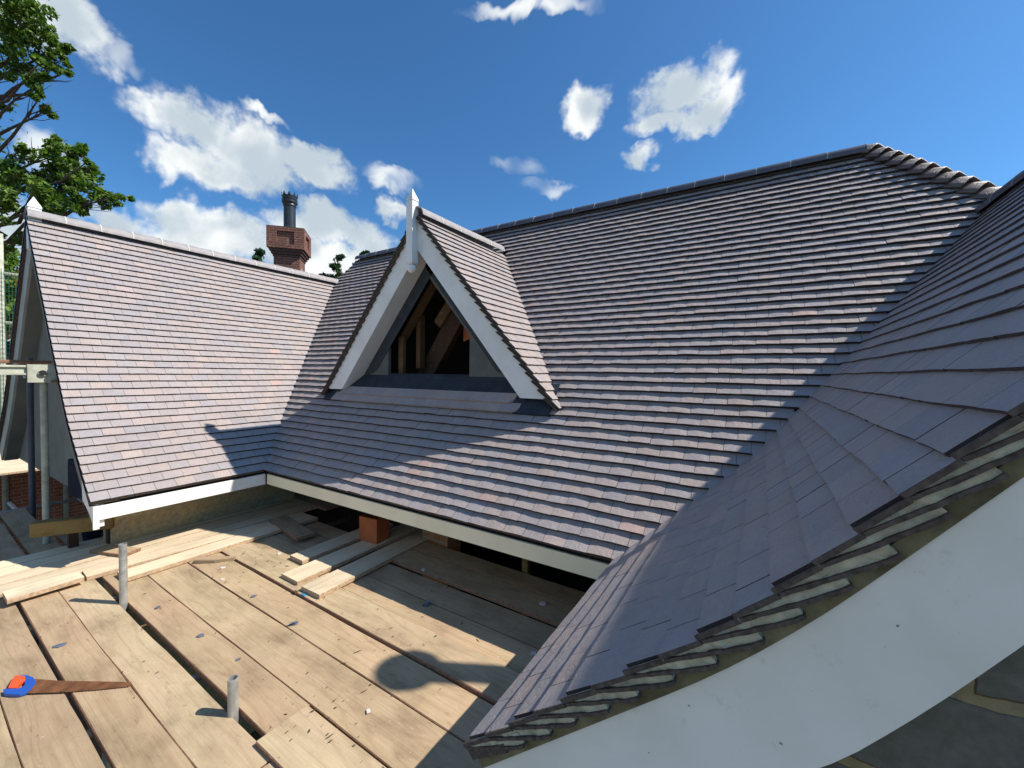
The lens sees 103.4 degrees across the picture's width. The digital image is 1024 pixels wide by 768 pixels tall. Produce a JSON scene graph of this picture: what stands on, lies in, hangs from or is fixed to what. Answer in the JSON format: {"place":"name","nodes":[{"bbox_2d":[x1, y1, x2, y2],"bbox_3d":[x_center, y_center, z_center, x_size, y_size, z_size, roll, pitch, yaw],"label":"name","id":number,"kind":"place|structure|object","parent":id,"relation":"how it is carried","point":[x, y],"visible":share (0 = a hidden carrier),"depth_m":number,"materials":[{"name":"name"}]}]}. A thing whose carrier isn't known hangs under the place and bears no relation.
{"place":"outdoors","nodes":[
{"label":"outdoors","id":0,"kind":"place"},
{"bbox_2d":[5,269,17,364],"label":"brick house","id":1,"kind":"structure","parent":0,"point":[8,333],"depth_m":14.46,"materials":[{"name":"brick"}]},
{"bbox_2d":[6,339,10,364],"bbox_3d":[-18.001,-0.906,14.539,0.045,1.400,1.000,2,2,32],"label":"window","id":2,"kind":"structure","parent":1,"relation":"in","point":[8,340],"depth_m":14.46,"materials":[{"name":"black plastic"}]},
{"bbox_2d":[0,458,25,464],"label":"scaffold board","id":3,"kind":"object","parent":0,"point":[8,462],"visible":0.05,"depth_m":7.49,"materials":[{"name":"beige wood"}]},
{"bbox_2d":[0,463,39,475],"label":"scaffold board","id":4,"kind":"object","parent":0,"point":[9,469],"visible":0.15,"depth_m":7.01,"materials":[{"name":"beige wood"}]},
{"bbox_2d":[14,578,261,759],"bbox_3d":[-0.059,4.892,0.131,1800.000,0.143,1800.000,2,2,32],"label":"ground","id":5,"kind":"structure","parent":0,"point":[255,735],"depth_m":5.90,"materials":[{"name":"soil"}]},
{"bbox_2d":[4,248,20,331],"bbox_3d":[-16.648,-0.177,13.946,4.841,8.960,3.291,1,2,-5],"label":"leafy tree","id":6,"kind":"object","parent":5,"relation":"on","point":[14,261],"visible":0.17,"depth_m":12.98,"materials":[{"name":"green plant"}]},
{"bbox_2d":[21,358,38,646],"bbox_3d":[-6.183,2.165,5.222,0.090,4.996,0.150,2,2,32],"label":"scaffold tube","id":7,"kind":"object","parent":5,"relation":"on","point":[31,449],"visible":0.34,"depth_m":5.17,"materials":[{"name":"galvanised steel"}]},
{"bbox_2d":[0,233,68,532],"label":"neighbour scaffold","id":8,"kind":"object","parent":5,"relation":"on","point":[5,480],"visible":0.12,"depth_m":8.25,"materials":[{"name":"grey metal"}]},
{"bbox_2d":[0,471,88,553],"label":"brick wall","id":9,"kind":"structure","parent":5,"relation":"on","point":[18,491],"depth_m":8.71,"materials":[{"name":"red brick"}]},
{"bbox_2d":[0,0,135,255],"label":"oak tree","id":10,"kind":"object","parent":5,"relation":"on","point":[70,175],"visible":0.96,"depth_m":9.39,"materials":[{"name":"green plant"}]},
{"bbox_2d":[118,542,127,612],"bbox_3d":[-3.118,3.012,3.265,0.051,3.482,0.051,2,2,32],"label":"scaffold tube","id":11,"kind":"object","parent":5,"relation":"on","point":[123,579],"visible":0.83,"depth_m":3.21,"materials":[{"name":"metal"}]},
{"bbox_2d":[227,675,238,723],"bbox_3d":[-1.535,3.198,2.239,0.051,3.204,0.051,2,2,32],"label":"scaffold tube","id":12,"kind":"object","parent":5,"relation":"on","point":[233,696],"visible":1,"depth_m":2.18,"materials":[{"name":"metal"}]},
{"bbox_2d":[251,248,265,261],"bbox_3d":[-9.240,-0.300,14.998,1.088,9.329,1.495,2,2,32],"label":"conifer tree","id":13,"kind":"object","parent":5,"relation":"on","point":[259,253],"visible":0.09,"depth_m":14.63,"materials":[{"name":"green plant"}]},
{"bbox_2d":[0,498,577,738],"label":"deck frame","id":14,"kind":"object","parent":5,"relation":"on","point":[195,676],"visible":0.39,"depth_m":5.25,"materials":[{"name":"wood"}]},
{"bbox_2d":[0,706,20,767],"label":"scaffold board","id":15,"kind":"object","parent":14,"relation":"on","point":[8,757],"visible":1,"depth_m":1.99,"materials":[{"name":"beige wood"}]},
{"bbox_2d":[0,500,306,585],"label":"scaffold board","id":16,"kind":"object","parent":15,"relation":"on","point":[39,570],"visible":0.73,"depth_m":4.30,"materials":[{"name":"beige wood"}]},
{"bbox_2d":[89,544,140,556],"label":"scaffold board","id":17,"kind":"object","parent":16,"relation":"on","point":[110,549],"visible":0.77,"depth_m":4.01,"materials":[{"name":"beige wood"}]},
{"bbox_2d":[292,493,340,510],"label":"scaffold board","id":18,"kind":"object","parent":16,"relation":"on","point":[323,505],"visible":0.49,"depth_m":5.62,"materials":[{"name":"brown wood"}]},
{"bbox_2d":[0,503,316,598],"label":"scaffold board","id":19,"kind":"object","parent":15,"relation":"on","point":[306,507],"visible":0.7,"depth_m":4.23,"materials":[{"name":"beige wood"}]},
{"bbox_2d":[0,522,24,560],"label":"scaffold board","id":20,"kind":"object","parent":14,"relation":"on","point":[10,548],"visible":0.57,"depth_m":4.21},
{"bbox_2d":[0,508,61,554],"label":"scaffold board","id":21,"kind":"object","parent":14,"relation":"on","point":[17,523],"visible":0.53,"depth_m":4.63,"materials":[{"name":"grey wood"}]},
{"bbox_2d":[40,382,50,543],"bbox_3d":[-4.970,0.788,4.304,0.090,1.825,0.150,2,2,32],"label":"scaffold tube","id":22,"kind":"object","parent":21,"relation":"on","point":[44,434],"visible":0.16,"depth_m":4.29,"materials":[{"name":"grey metal"}]},
{"bbox_2d":[0,364,57,382],"bbox_3d":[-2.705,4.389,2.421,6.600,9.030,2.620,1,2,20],"label":"steel beam","id":23,"kind":"structure","parent":22,"relation":"on","point":[34,373],"depth_m":4.13,"materials":[{"name":"grey metal"}]},
{"bbox_2d":[0,360,52,363],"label":"orange plank","id":24,"kind":"object","parent":23,"relation":"on","point":[27,361],"visible":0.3,"depth_m":4.53,"materials":[{"name":"brown wood"}]},
{"bbox_2d":[0,501,284,575],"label":"scaffold board","id":25,"kind":"object","parent":21,"relation":"on","point":[38,562],"visible":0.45,"depth_m":4.05,"materials":[{"name":"beige wood"}]},
{"bbox_2d":[105,529,109,543],"bbox_3d":[-4.229,1.608,4.266,0.070,0.208,0.070,2,2,32],"label":"timber prop","id":26,"kind":"object","parent":25,"relation":"on","point":[107,536],"visible":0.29,"depth_m":4.23,"materials":[{"name":"brown wood"}]},
{"bbox_2d":[30,515,113,537],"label":"timber beam","id":27,"kind":"structure","parent":26,"relation":"on","point":[58,526],"depth_m":4.04,"materials":[{"name":"brown wood"}]},
{"bbox_2d":[0,598,104,767],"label":"scaffold board","id":28,"kind":"object","parent":14,"relation":"on","point":[55,725],"visible":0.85,"depth_m":2.19,"materials":[{"name":"beige wood"}]},
{"bbox_2d":[3,675,131,696],"bbox_3d":[-2.624,1.769,2.357,0.744,0.025,0.140,1,2,3],"label":"hand saw","id":29,"kind":"object","parent":28,"relation":"on","point":[32,685],"visible":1,"depth_m":2.37,"materials":[{"name":"blue plastic"}]},
{"bbox_2d":[55,532,82,545],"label":"scaffold board","id":30,"kind":"object","parent":14,"relation":"on","point":[62,539],"visible":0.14,"depth_m":4.45,"materials":[{"name":"brown wood"}]},
{"bbox_2d":[0,537,105,568],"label":"scaffold board","id":31,"kind":"object","parent":30,"relation":"on","point":[43,554],"visible":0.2,"depth_m":4.01,"materials":[{"name":"beige wood"}]},
{"bbox_2d":[67,533,78,548],"bbox_3d":[-4.525,1.607,4.168,0.070,0.208,0.070,2,2,32],"label":"timber prop","id":32,"kind":"object","parent":31,"relation":"on","point":[72,540],"visible":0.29,"depth_m":4.15,"materials":[{"name":"brown wood"}]},
{"bbox_2d":[81,530,101,540],"bbox_3d":[-4.615,1.604,4.441,0.182,0.190,0.180,2,2,32],"label":"bucket","id":33,"kind":"object","parent":30,"relation":"on","point":[88,535],"visible":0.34,"depth_m":4.38,"materials":[{"name":"black plastic"}]},
{"bbox_2d":[17,590,193,767],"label":"scaffold board","id":34,"kind":"object","parent":14,"relation":"on","point":[114,719],"visible":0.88,"depth_m":2.30,"materials":[{"name":"beige wood"}]},
{"bbox_2d":[3,571,83,603],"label":"scaffold board","id":35,"kind":"object","parent":34,"relation":"on","point":[37,588],"visible":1,"depth_m":3.33,"materials":[{"name":"beige wood"}]},
{"bbox_2d":[52,642,66,647],"bbox_3d":[-3.047,1.761,2.720,0.067,0.006,0.049,-3,4,-36],"label":"tile shard","id":36,"kind":"object","parent":34,"relation":"on","point":[59,645],"visible":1,"depth_m":2.72,"materials":[{"name":"grey stone"}]},
{"bbox_2d":[57,578,269,767],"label":"scaffold board","id":37,"kind":"object","parent":14,"relation":"on","point":[189,714],"visible":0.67,"depth_m":2.38,"materials":[{"name":"beige wood"}]},
{"bbox_2d":[100,573,309,736],"bbox_3d":[-2.430,1.786,2.966,2.936,0.043,0.238,2,2,33],"label":"scaffold board","id":38,"kind":"object","parent":14,"relation":"on","point":[210,657],"visible":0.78,"depth_m":2.64,"materials":[{"name":"beige wood"}]},
{"bbox_2d":[83,512,306,580],"bbox_3d":[-3.239,1.699,4.407,0.201,0.039,1.974,2,2,36],"label":"scaffold board","id":39,"kind":"object","parent":38,"relation":"on","point":[100,571],"visible":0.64,"depth_m":4.07,"materials":[{"name":"beige wood"}]},
{"bbox_2d":[269,515,314,540],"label":"scaffold board","id":40,"kind":"object","parent":39,"relation":"on","point":[292,528],"visible":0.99,"depth_m":4.63,"materials":[{"name":"brown wood"}]},
{"bbox_2d":[263,762,276,767],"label":"scaffold board","id":41,"kind":"object","parent":14,"relation":"on","point":[270,765],"depth_m":1.91,"materials":[{"name":"beige wood"}]},
{"bbox_2d":[147,563,481,767],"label":"scaffold board","id":42,"kind":"object","parent":14,"relation":"on","point":[390,731],"visible":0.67,"depth_m":2.43,"materials":[{"name":"beige wood"}]},
{"bbox_2d":[274,532,366,565],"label":"scaffold board","id":43,"kind":"object","parent":14,"relation":"on","point":[305,543],"visible":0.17,"depth_m":4.46,"materials":[{"name":"beige wood"}]},
{"bbox_2d":[256,706,385,767],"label":"scaffold board","id":44,"kind":"object","parent":14,"relation":"on","point":[304,747],"visible":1,"depth_m":1.99,"materials":[{"name":"beige wood"}]},
{"bbox_2d":[304,522,348,539],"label":"scaffold board","id":45,"kind":"object","parent":14,"relation":"on","point":[325,531],"visible":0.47,"depth_m":4.73,"materials":[{"name":"brown wood"}]},
{"bbox_2d":[188,553,492,741],"bbox_3d":[-1.544,1.794,3.051,4.152,0.045,0.273,2,2,33],"label":"scaffold board","id":46,"kind":"object","parent":14,"relation":"on","point":[456,711],"visible":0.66,"depth_m":2.68,"materials":[{"name":"beige wood"}]},
{"bbox_2d":[194,556,236,562],"bbox_3d":[-2.896,1.713,3.949,0.350,0.028,0.095,2,4,-11],"label":"broken offcut","id":47,"kind":"object","parent":46,"relation":"on","point":[212,559],"visible":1,"depth_m":3.93,"materials":[{"name":"beige wood"}]},
{"bbox_2d":[117,514,317,580],"bbox_3d":[-2.990,1.697,4.342,0.225,0.043,1.787,2,2,32],"label":"scaffold board","id":48,"kind":"object","parent":46,"relation":"on","point":[149,568],"visible":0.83,"depth_m":4.09,"materials":[{"name":"beige wood"}]},
{"bbox_2d":[28,539,519,767],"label":"debris","id":49,"kind":"object","parent":46,"relation":"on","point":[308,671],"visible":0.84,"depth_m":2.71,"materials":[{"name":"brown"}]},
{"bbox_2d":[289,621,298,625],"bbox_3d":[-1.613,1.759,2.986,0.050,0.036,0.058,1,2,25],"label":"tile shard","id":50,"kind":"object","parent":46,"relation":"on","point":[293,623],"visible":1,"depth_m":2.98,"materials":[{"name":"grey stone"}]},
{"bbox_2d":[219,542,519,704],"bbox_3d":[-1.379,1.775,3.273,4.100,0.040,0.265,2,2,33],"label":"scaffold board","id":51,"kind":"object","parent":14,"relation":"on","point":[488,680],"visible":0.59,"depth_m":2.87,"materials":[{"name":"beige wood"}]},
{"bbox_2d":[281,524,421,585],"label":"scaffold board","id":52,"kind":"object","parent":51,"relation":"on","point":[299,575],"visible":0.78,"depth_m":3.95,"materials":[{"name":"beige wood"}]},
{"bbox_2d":[301,529,427,598],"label":"scaffold board","id":53,"kind":"object","parent":51,"relation":"on","point":[327,584],"visible":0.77,"depth_m":3.76,"materials":[{"name":"beige wood"}]},
{"bbox_2d":[249,535,538,672],"bbox_3d":[-1.240,1.784,3.500,4.100,0.040,0.266,2,2,33],"label":"scaffold board","id":54,"kind":"object","parent":14,"relation":"on","point":[499,648],"visible":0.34,"depth_m":3.08,"materials":[{"name":"beige wood"}]},
{"bbox_2d":[290,523,393,564],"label":"scaffold board","id":55,"kind":"object","parent":54,"relation":"on","point":[307,555],"visible":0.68,"depth_m":4.19,"materials":[{"name":"beige wood"}]},
{"bbox_2d":[422,599,430,606],"bbox_3d":[-0.686,1.761,3.248,0.069,0.037,0.053,0,2,-34],"label":"tile shard","id":56,"kind":"object","parent":54,"relation":"on","point":[427,604],"visible":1,"depth_m":3.25,"materials":[{"name":"grey stone"}]},
{"bbox_2d":[366,563,556,649],"bbox_3d":[-0.401,1.803,3.289,2.454,0.041,0.280,2,2,33],"label":"scaffold board","id":57,"kind":"object","parent":14,"relation":"on","point":[533,633],"visible":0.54,"depth_m":3.24,"materials":[{"name":"beige wood"}]},
{"bbox_2d":[391,550,573,626],"bbox_3d":[-0.191,1.762,3.482,2.301,0.039,0.265,2,2,33],"label":"scaffold board","id":58,"kind":"object","parent":14,"relation":"on","point":[553,612],"visible":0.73,"depth_m":3.46,"materials":[{"name":"beige wood"}]},
{"bbox_2d":[411,542,585,606],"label":"scaffold board","id":59,"kind":"object","parent":14,"relation":"on","point":[554,591],"visible":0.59,"depth_m":3.68,"materials":[{"name":"beige wood"}]},
{"bbox_2d":[318,253,345,278],"bbox_3d":[-6.461,-0.137,14.677,2.124,9.088,1.952,1,2,3],"label":"conifer tree","id":60,"kind":"object","parent":5,"relation":"on","point":[335,266],"visible":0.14,"depth_m":14.45,"materials":[{"name":"green plant"}]},
{"bbox_2d":[352,250,370,263],"bbox_3d":[-5.901,-0.462,15.938,1.894,9.682,2.319,2,2,32],"label":"conifer tree","id":61,"kind":"object","parent":5,"relation":"on","point":[364,252],"visible":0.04,"depth_m":15.87,"materials":[{"name":"green plant"}]},
{"bbox_2d":[0,143,1023,767],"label":"house","id":62,"kind":"structure","parent":5,"relation":"on","point":[736,459],"depth_m":3.32,"materials":[{"name":"tile"}]},
{"bbox_2d":[68,458,81,498],"bbox_3d":[-4.731,1.055,4.417,0.680,0.400,0.056,2,2,32],"label":"wall box","id":63,"kind":"object","parent":62,"relation":"attached to","point":[74,488],"visible":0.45,"depth_m":4.43,"materials":[{"name":"black plastic"}]},
{"bbox_2d":[266,191,310,271],"bbox_3d":[-6.835,-0.672,12.453,1.010,10.266,1.010,0,2,-16],"label":"chimney","id":64,"kind":"object","parent":62,"relation":"attached to","point":[288,244],"visible":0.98,"depth_m":12.00,"materials":[{"name":"brick"}]},
{"bbox_2d":[359,513,389,543],"bbox_3d":[-1.495,1.555,4.396,0.248,0.262,0.196,1,2,25],"label":"clay flue block","id":65,"kind":"object","parent":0,"point":[373,529],"depth_m":4.32,"materials":[{"name":"ceramic"}]},
{"bbox_2d":[0,0,1023,274],"label":"sky","id":66,"kind":"structure","parent":0,"point":[204,112],"materials":[{"name":"blue"}]}
]}

